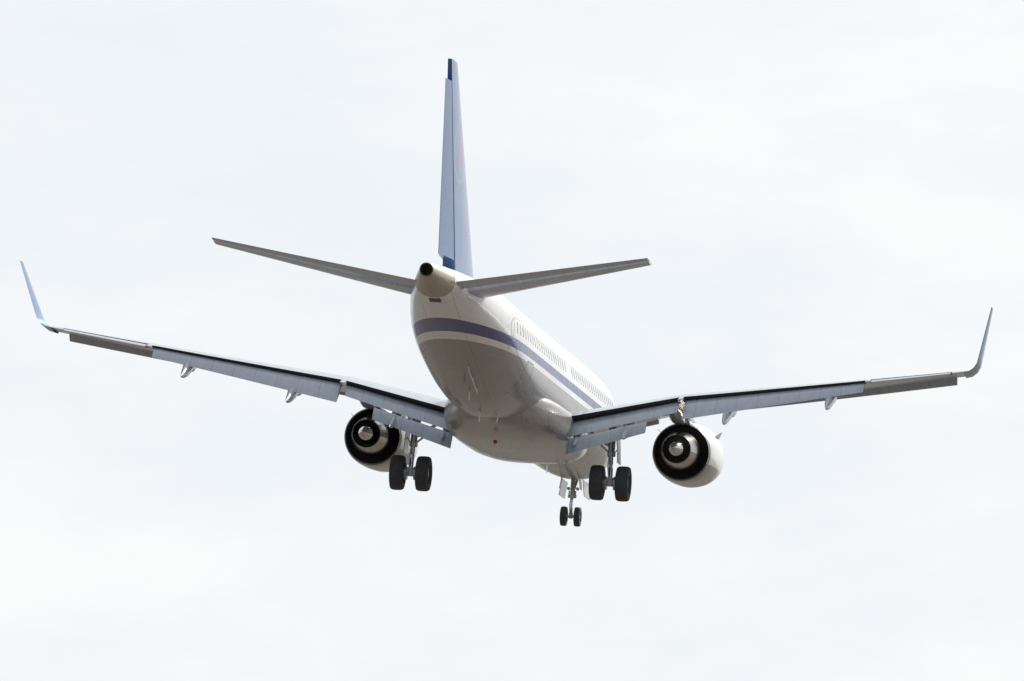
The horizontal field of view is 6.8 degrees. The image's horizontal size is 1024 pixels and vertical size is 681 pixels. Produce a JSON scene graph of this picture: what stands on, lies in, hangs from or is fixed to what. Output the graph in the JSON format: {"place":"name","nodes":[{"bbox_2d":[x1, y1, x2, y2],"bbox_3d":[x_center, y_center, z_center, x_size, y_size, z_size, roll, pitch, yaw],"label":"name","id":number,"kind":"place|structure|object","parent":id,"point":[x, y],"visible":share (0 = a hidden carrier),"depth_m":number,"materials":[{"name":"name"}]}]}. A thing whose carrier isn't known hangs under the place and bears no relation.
{"place":"outdoors","nodes":[
{"label":"outdoors","id":0,"kind":"place"},
{"bbox_2d":[20,58,992,526],"bbox_3d":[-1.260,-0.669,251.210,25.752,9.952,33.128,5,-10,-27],"label":"aircraft","id":1,"kind":"object","parent":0,"point":[514,384],"visible":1,"depth_m":251.82,"materials":[{"name":"grey metal"}]},
{"bbox_2d":[0,0,1023,680],"label":"sky","id":2,"kind":"structure","parent":0,"point":[813,191],"materials":[{"name":"white"}]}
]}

